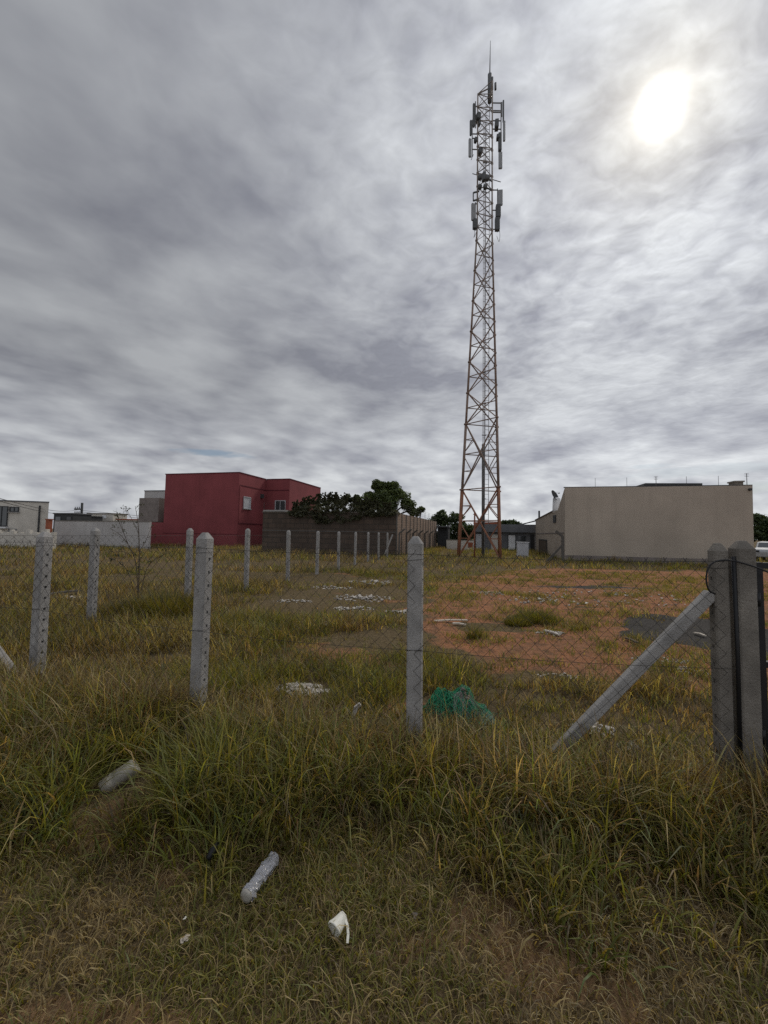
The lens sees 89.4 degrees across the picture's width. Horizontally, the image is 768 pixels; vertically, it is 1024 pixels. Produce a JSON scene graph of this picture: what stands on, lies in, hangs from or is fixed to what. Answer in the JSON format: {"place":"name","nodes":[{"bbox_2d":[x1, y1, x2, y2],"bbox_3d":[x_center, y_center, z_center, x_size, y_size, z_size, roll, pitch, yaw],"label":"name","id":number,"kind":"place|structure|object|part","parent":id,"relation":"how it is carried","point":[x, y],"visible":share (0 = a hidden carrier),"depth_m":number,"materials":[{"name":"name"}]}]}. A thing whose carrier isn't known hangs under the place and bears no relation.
{"place":"outdoors","nodes":[
{"label":"outdoors","id":0,"kind":"place"},
{"bbox_2d":[0,635,767,1008],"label":"tall grass","id":1,"kind":"structure","parent":0,"point":[70,731],"depth_m":2.30,"materials":[{"name":"green plant"}]},
{"bbox_2d":[0,529,767,1023],"bbox_3d":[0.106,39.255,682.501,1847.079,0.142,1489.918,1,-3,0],"label":"ground","id":2,"kind":"structure","parent":0,"point":[544,649],"depth_m":1.85,"materials":[{"name":"soil"}]},
{"bbox_2d":[0,500,48,532],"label":"cream building","id":3,"kind":"structure","parent":2,"relation":"on","point":[17,518],"depth_m":39.26,"materials":[{"name":"beige paint"}]},
{"bbox_2d":[0,506,8,526],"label":"window","id":4,"kind":"structure","parent":3,"relation":"in","point":[3,509],"depth_m":38.67,"materials":[{"name":"grey glass"}]},
{"bbox_2d":[8,507,19,512],"bbox_3d":[-37.142,-0.225,38.947,0.913,0.603,0.157,2,-3,-22],"label":"window","id":5,"kind":"structure","parent":3,"relation":"in","point":[11,509],"depth_m":38.95,"materials":[{"name":"grey glass"}]},
{"bbox_2d":[0,529,56,547],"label":"wall","id":6,"kind":"structure","parent":2,"relation":"on","point":[18,538],"depth_m":32.13,"materials":[{"name":"grey concrete"}]},
{"bbox_2d":[45,519,53,532],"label":"brick pier","id":7,"kind":"structure","parent":2,"relation":"on","point":[49,523],"depth_m":35.84,"materials":[{"name":"brick"}]},
{"bbox_2d":[50,590,81,594],"bbox_3d":[-8.129,2.041,9.880,0.120,0.055,0.731,0,-3,20],"label":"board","id":8,"kind":"object","parent":2,"relation":"on","point":[66,591],"visible":0.57,"depth_m":9.87,"materials":[{"name":"wood"}]},
{"bbox_2d":[53,513,92,531],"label":"dark house","id":9,"kind":"structure","parent":2,"relation":"on","point":[73,516],"depth_m":51.77,"materials":[{"name":"grey concrete"}]},
{"bbox_2d":[74,503,82,512],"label":"utility pole","id":10,"kind":"object","parent":2,"relation":"on","point":[79,508],"visible":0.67,"depth_m":74.95,"materials":[{"name":"grey concrete"}]},
{"bbox_2d":[0,498,136,517],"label":"power line","id":11,"kind":"object","parent":10,"relation":"attached to","point":[48,512],"visible":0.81,"depth_m":36.23,"materials":[{"name":"metal"}]},
{"bbox_2d":[91,516,103,520],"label":"house","id":12,"kind":"structure","parent":2,"relation":"on","point":[96,518],"depth_m":58.82,"materials":[{"name":"grey"}]},
{"bbox_2d":[54,520,151,548],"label":"white wall","id":13,"kind":"structure","parent":2,"relation":"on","point":[76,530],"depth_m":35.91,"materials":[{"name":"concrete"}]},
{"bbox_2d":[86,513,126,520],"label":"beige house","id":14,"kind":"structure","parent":2,"relation":"on","point":[109,517],"depth_m":61.18,"materials":[{"name":"concrete"}]},
{"bbox_2d":[98,760,140,793],"bbox_3d":[-1.722,1.724,2.529,0.232,0.157,0.126,4,-4,-41],"label":"canister","id":15,"kind":"object","parent":2,"relation":"on","point":[113,783],"visible":0.76,"depth_m":2.49,"materials":[{"name":"grey plastic"}]},
{"bbox_2d":[115,519,136,520],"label":"tiled house","id":16,"kind":"structure","parent":2,"relation":"on","point":[126,519],"depth_m":49.53,"materials":[{"name":"ceramic"}]},
{"bbox_2d":[97,594,166,621],"bbox_3d":[-4.806,1.799,7.430,1.544,0.533,1.341,1,-3,0],"label":"grass tussock","id":17,"kind":"object","parent":2,"relation":"on","point":[119,610],"depth_m":7.19,"materials":[{"name":"green plant"}]},
{"bbox_2d":[109,502,176,599],"bbox_3d":[-5.353,0.937,8.607,1.282,2.307,0.548,3,-4,-37],"label":"sapling","id":18,"kind":"object","parent":2,"relation":"on","point":[139,549],"visible":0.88,"depth_m":8.51,"materials":[{"name":"brown plant"}]},
{"bbox_2d":[138,490,164,521],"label":"pale house","id":19,"kind":"structure","parent":2,"relation":"on","point":[152,508],"depth_m":44.02,"materials":[{"name":"beige paint"}]},
{"bbox_2d":[111,582,217,621],"bbox_3d":[-4.301,1.742,7.617,2.058,0.706,1.751,1,-3,0],"label":"grass tussock","id":20,"kind":"object","parent":2,"relation":"on","point":[180,603],"depth_m":7.35,"materials":[{"name":"green plant"}]},
{"bbox_2d":[180,934,189,942],"bbox_3d":[-0.806,1.730,1.576,0.042,0.019,0.027,4,-4,-45],"label":"paper scrap","id":21,"kind":"object","parent":2,"relation":"on","point":[183,939],"visible":0.99,"depth_m":1.57,"materials":[{"name":"white paper"}]},
{"bbox_2d":[0,528,392,632],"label":"chain link fence","id":22,"kind":"object","parent":2,"relation":"on","point":[95,535],"visible":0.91,"depth_m":8.71,"materials":[{"name":"metal"}]},
{"bbox_2d":[206,841,218,860],"bbox_3d":[-0.864,1.709,1.958,0.035,0.064,0.067,0,-3,24],"label":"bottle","id":23,"kind":"object","parent":2,"relation":"on","point":[209,855],"visible":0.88,"depth_m":1.94,"materials":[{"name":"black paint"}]},
{"bbox_2d":[150,472,320,546],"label":"red house","id":24,"kind":"structure","parent":2,"relation":"on","point":[235,504],"depth_m":41.61,"materials":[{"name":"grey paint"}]},
{"bbox_2d":[243,496,251,509],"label":"window","id":25,"kind":"structure","parent":24,"relation":"in","point":[246,500],"depth_m":41.45,"materials":[{"name":"white glass"}]},
{"bbox_2d":[275,500,285,508],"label":"window","id":26,"kind":"structure","parent":24,"relation":"in","point":[279,504],"depth_m":44.60,"materials":[{"name":"white glass"}]},
{"bbox_2d":[240,851,278,903],"bbox_3d":[-0.582,1.723,1.837,0.072,0.075,0.230,0,-3,18],"label":"plastic bottle","id":27,"kind":"object","parent":2,"relation":"on","point":[268,865],"visible":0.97,"depth_m":1.81,"materials":[{"name":"white"}]},
{"bbox_2d":[277,599,310,602],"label":"rubble","id":28,"kind":"object","parent":2,"relation":"on","point":[302,600],"visible":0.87,"depth_m":9.44,"materials":[{"name":"white concrete"}]},
{"bbox_2d":[276,681,329,696],"bbox_3d":[-0.880,1.889,4.161,0.604,0.067,0.361,1,-3,0],"label":"rubble","id":29,"kind":"object","parent":2,"relation":"on","point":[304,686],"visible":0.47,"depth_m":4.14,"materials":[{"name":"grey concrete"}]},
{"bbox_2d":[312,585,350,588],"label":"rubble","id":30,"kind":"object","parent":2,"relation":"on","point":[330,586],"visible":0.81,"depth_m":11.92,"materials":[{"name":"white concrete"}]},
{"bbox_2d":[315,493,355,510],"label":"tree","id":31,"kind":"object","parent":2,"relation":"on","point":[349,498],"visible":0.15,"depth_m":42.92,"materials":[{"name":"green plant"}]},
{"bbox_2d":[328,911,348,943],"bbox_3d":[-0.173,1.733,1.616,0.111,0.068,0.072,-2,-4,39],"label":"paper cup","id":32,"kind":"object","parent":2,"relation":"on","point":[340,918],"visible":0.96,"depth_m":1.62,"materials":[{"name":"white paper"}]},
{"bbox_2d":[262,502,436,555],"bbox_3d":[-1.914,1.963,41.289,11.972,4.356,21.253,0,-3,16],"label":"walled compound","id":33,"kind":"object","parent":2,"relation":"on","point":[279,522],"visible":0.81,"depth_m":31.60,"materials":[{"name":"concrete"}]},
{"bbox_2d":[286,491,399,524],"bbox_3d":[-3.377,-0.259,31.415,9.547,2.802,1.732,0,-3,14],"label":"creeper","id":34,"kind":"object","parent":33,"relation":"attached to","point":[301,509],"visible":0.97,"depth_m":31.14,"materials":[{"name":"green plant"}]},
{"bbox_2d":[333,606,373,610],"bbox_3d":[-0.681,2.158,8.690,0.953,0.075,0.486,1,-3,0],"label":"rubble","id":35,"kind":"object","parent":2,"relation":"on","point":[347,608],"visible":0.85,"depth_m":8.66,"materials":[{"name":"grey concrete"}]},
{"bbox_2d":[353,702,360,721],"bbox_3d":[-0.255,1.780,3.424,0.103,0.182,0.057,1,-3,0],"label":"stake","id":36,"kind":"object","parent":2,"relation":"on","point":[356,707],"visible":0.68,"depth_m":3.42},
{"bbox_2d":[334,594,389,601],"bbox_3d":[-0.523,2.240,10.190,1.550,0.105,1.032,1,-3,0],"label":"rubble","id":37,"kind":"object","parent":2,"relation":"on","point":[363,597],"visible":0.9,"depth_m":10.06,"materials":[{"name":"grey stone"}]},
{"bbox_2d":[347,579,390,584],"bbox_3d":[-0.493,2.383,13.296,1.556,0.132,1.178,1,-3,0],"label":"rubble","id":38,"kind":"object","parent":2,"relation":"on","point":[369,581],"visible":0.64,"depth_m":13.28,"materials":[{"name":"white concrete"}]},
{"bbox_2d":[0,532,742,776],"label":"chain link fence","id":39,"kind":"object","parent":2,"relation":"on","point":[719,613],"visible":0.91,"depth_m":2.92,"materials":[{"name":"metal"}]},
{"bbox_2d":[0,560,767,768],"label":"lot grass","id":40,"kind":"structure","parent":2,"relation":"on","point":[655,685],"depth_m":5.53,"materials":[{"name":"green plant"}]},
{"bbox_2d":[0,540,767,577],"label":"grass","id":41,"kind":"structure","parent":2,"relation":"on","point":[505,552],"depth_m":24.00,"materials":[{"name":"green plant"}]},
{"bbox_2d":[353,479,416,513],"bbox_3d":[0.102,0.382,39.039,6.372,7.358,3.303,0,-3,13],"label":"tree","id":42,"kind":"object","parent":2,"relation":"on","point":[392,492],"visible":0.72,"depth_m":38.46,"materials":[{"name":"green plant"}]},
{"bbox_2d":[408,506,425,517],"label":"tree","id":43,"kind":"object","parent":2,"relation":"on","point":[422,508],"visible":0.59,"depth_m":46.80,"materials":[{"name":"green plant"}]},
{"bbox_2d":[398,528,437,554],"bbox_3d":[3.625,2.850,37.177,0.688,2.314,17.023,0,-3,16],"label":"wire fence","id":44,"kind":"object","parent":2,"relation":"on","point":[413,534],"visible":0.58,"depth_m":32.28,"materials":[{"name":"metal"}]},
{"bbox_2d":[437,526,450,546],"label":"shed","id":45,"kind":"structure","parent":2,"relation":"on","point":[443,536],"depth_m":49.23,"materials":[{"name":"black metal"}]},
{"bbox_2d":[427,509,473,539],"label":"tree","id":46,"kind":"object","parent":2,"relation":"on","point":[442,518],"visible":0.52,"depth_m":54.20,"materials":[{"name":"green plant"}]},
{"bbox_2d":[435,619,467,621],"bbox_3d":[1.304,2.107,7.540,0.722,0.047,0.055,2,-3,-20],"label":"plank","id":47,"kind":"object","parent":2,"relation":"on","point":[452,620],"visible":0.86,"depth_m":7.53,"materials":[{"name":"white wood"}]},
{"bbox_2d":[446,540,473,549],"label":"garden wall","id":48,"kind":"structure","parent":2,"relation":"on","point":[450,544],"depth_m":44.35,"materials":[{"name":"concrete"}]},
{"bbox_2d":[423,684,505,725],"bbox_3d":[0.679,1.771,3.627,0.933,0.279,0.518,1,-3,0],"label":"netting","id":49,"kind":"object","parent":2,"relation":"on","point":[456,693],"visible":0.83,"depth_m":3.58,"materials":[{"name":"fabric"}]},
{"bbox_2d":[459,620,486,639],"bbox_3d":[1.501,1.910,6.422,0.586,0.384,0.604,1,-3,0],"label":"grass tussock","id":50,"kind":"object","parent":2,"relation":"on","point":[473,635],"depth_m":6.39,"materials":[{"name":"green plant"}]},
{"bbox_2d":[473,512,475,557],"bbox_3d":[6.621,1.744,28.353,0.300,3.450,0.300,0,-3,14],"label":"metal pole","id":51,"kind":"object","parent":2,"relation":"on","point":[474,514],"visible":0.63,"depth_m":28.31,"materials":[{"name":"brown metal"}]},
{"bbox_2d":[457,41,504,559],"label":"lattice tower","id":52,"kind":"structure","parent":2,"relation":"on","point":[483,176],"depth_m":30.20,"materials":[{"name":"metal"}]},
{"bbox_2d":[473,520,535,550],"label":"grey building","id":53,"kind":"structure","parent":2,"relation":"on","point":[512,535],"depth_m":44.18,"materials":[{"name":"concrete"}]},
{"bbox_2d":[475,533,480,548],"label":"door","id":54,"kind":"structure","parent":53,"relation":"in","point":[477,535],"depth_m":45.09,"materials":[{"name":"grey metal"}]},
{"bbox_2d":[508,535,515,549],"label":"door","id":55,"kind":"structure","parent":53,"relation":"in","point":[511,538],"depth_m":44.18,"materials":[{"name":"white paint"}]},
{"bbox_2d":[518,536,525,541],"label":"window","id":56,"kind":"structure","parent":53,"relation":"in","point":[520,538],"depth_m":43.94,"materials":[{"name":"black glass"}]},
{"bbox_2d":[530,534,533,550],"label":"doorway","id":57,"kind":"structure","parent":53,"relation":"in","point":[531,535],"depth_m":43.67,"materials":[{"name":"black paint"}]},
{"bbox_2d":[501,519,521,523],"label":"tree","id":58,"kind":"object","parent":2,"relation":"on","point":[509,521],"visible":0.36,"depth_m":61.43,"materials":[{"name":"green plant"}]},
{"bbox_2d":[503,612,533,626],"bbox_3d":[2.596,2.070,7.497,0.723,0.270,0.627,1,-3,0],"label":"grass tussock","id":59,"kind":"object","parent":2,"relation":"on","point":[516,620],"depth_m":7.41,"materials":[{"name":"green plant"}]},
{"bbox_2d":[516,542,528,557],"bbox_3d":[10.841,2.953,30.393,0.950,1.200,0.720,0,-3,14],"label":"equipment cabinet","id":60,"kind":"object","parent":2,"relation":"on","point":[522,548],"visible":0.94,"depth_m":30.09,"materials":[{"name":"grey metal"}]},
{"bbox_3d":[10.766,2.915,30.092,0.760,0.920,0.020,0,-3,14],"label":"door","id":61,"kind":"part","parent":60,"relation":"part of","materials":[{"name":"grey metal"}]},
{"bbox_2d":[511,607,561,625],"bbox_3d":[3.028,2.064,7.789,1.090,0.348,0.945,1,-3,0],"label":"grass tussock","id":62,"kind":"object","parent":2,"relation":"on","point":[535,616],"depth_m":7.66,"materials":[{"name":"green plant"}]},
{"bbox_2d":[499,596,578,605],"bbox_3d":[4.066,2.328,10.236,2.002,0.106,1.220,0,-3,11],"label":"rubble","id":63,"kind":"object","parent":2,"relation":"on","point":[515,599],"visible":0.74,"depth_m":10.18,"materials":[{"name":"grey concrete"}]},
{"bbox_2d":[545,629,560,635],"bbox_3d":[2.923,2.099,6.755,0.070,0.046,0.294,3,-4,-37],"label":"board","id":64,"kind":"object","parent":2,"relation":"on","point":[553,632],"visible":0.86,"depth_m":6.73,"materials":[{"name":"grey wood"}]},
{"bbox_2d":[545,530,563,562],"bbox_3d":[11.217,2.344,25.544,1.170,2.295,0.150,0,-3,14],"label":"fence post","id":65,"kind":"object","parent":2,"relation":"on","point":[561,547],"visible":0.79,"depth_m":25.43,"materials":[{"name":"concrete"}]},
{"bbox_2d":[537,672,576,678],"bbox_3d":[2.149,2.009,4.778,0.514,0.037,0.192,1,-3,0],"label":"rubble","id":66,"kind":"object","parent":2,"relation":"on","point":[560,675],"visible":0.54,"depth_m":4.77,"materials":[{"name":"grey concrete"}]},
{"bbox_2d":[568,719,614,737],"bbox_3d":[1.825,1.895,3.426,0.342,0.094,0.355,-2,-4,44],"label":"rubble","id":67,"kind":"object","parent":2,"relation":"on","point":[606,727],"visible":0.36,"depth_m":3.38,"materials":[{"name":"grey concrete"}]},
{"bbox_2d":[509,587,685,607],"bbox_3d":[6.501,2.402,11.151,5.849,0.126,3.532,1,-3,0],"label":"rubble","id":68,"kind":"object","parent":2,"relation":"on","point":[605,592],"visible":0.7,"depth_m":11.15,"materials":[{"name":"grey stone"}]},
{"bbox_2d":[535,473,753,564],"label":"beige building","id":69,"kind":"structure","parent":2,"relation":"on","point":[679,521],"depth_m":26.70,"materials":[{"name":"paint"}]},
{"bbox_2d":[539,540,545,553],"bbox_3d":[15.442,3.370,37.717,0.046,1.222,4.730,0,-3,14],"label":"door","id":70,"kind":"structure","parent":69,"relation":"in","point":[542,544],"depth_m":37.79,"materials":[{"name":"brown wood"}]},
{"bbox_2d":[551,490,559,499],"bbox_3d":[14.174,-0.943,32.141,0.656,1.754,0.605,0,-3,11],"label":"satellite dish","id":71,"kind":"object","parent":69,"relation":"on","point":[554,493],"visible":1,"depth_m":32.25,"materials":[{"name":"metal"}]},
{"bbox_2d":[552,497,560,512],"bbox_3d":[14.353,-0.550,32.292,0.626,1.302,0.600,1,-3,0],"label":"water tank","id":72,"kind":"object","parent":69,"relation":"on","point":[555,506],"visible":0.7,"depth_m":32.06,"materials":[{"name":"white paint"}]},
{"bbox_2d":[728,540,763,783],"bbox_3d":[2.466,1.148,2.643,0.114,1.902,0.114,0,-3,14],"label":"gate post","id":73,"kind":"object","parent":2,"relation":"on","point":[742,551],"visible":0.73,"depth_m":2.61,"materials":[{"name":"concrete"}]},
{"bbox_2d":[705,559,767,594],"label":"cable","id":74,"kind":"object","parent":73,"relation":"attached to","point":[708,567],"visible":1,"depth_m":2.66,"materials":[{"name":"black rubber"}]},
{"bbox_2d":[756,562,767,777],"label":"gate","id":75,"kind":"structure","parent":73,"relation":"attached to","point":[762,643],"depth_m":2.61,"materials":[{"name":"black metal"}]},
{"bbox_2d":[753,513,767,541],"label":"tree","id":76,"kind":"object","parent":2,"relation":"on","point":[760,524],"visible":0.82,"depth_m":39.56,"materials":[{"name":"green plant"}]},
{"bbox_2d":[755,541,767,560],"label":"parked car","id":77,"kind":"object","parent":2,"relation":"on","point":[761,548],"visible":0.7,"depth_m":30.30,"materials":[{"name":"grey metal"}]},
{"bbox_2d":[0,763,767,1023],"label":"short grass","id":78,"kind":"structure","parent":0,"point":[222,953],"depth_m":1.58,"materials":[{"name":"green plant"}]},
{"bbox_2d":[0,0,767,530],"label":"sky","id":79,"kind":"structure","parent":0,"point":[236,235],"materials":[{"name":"grey"}]}
]}

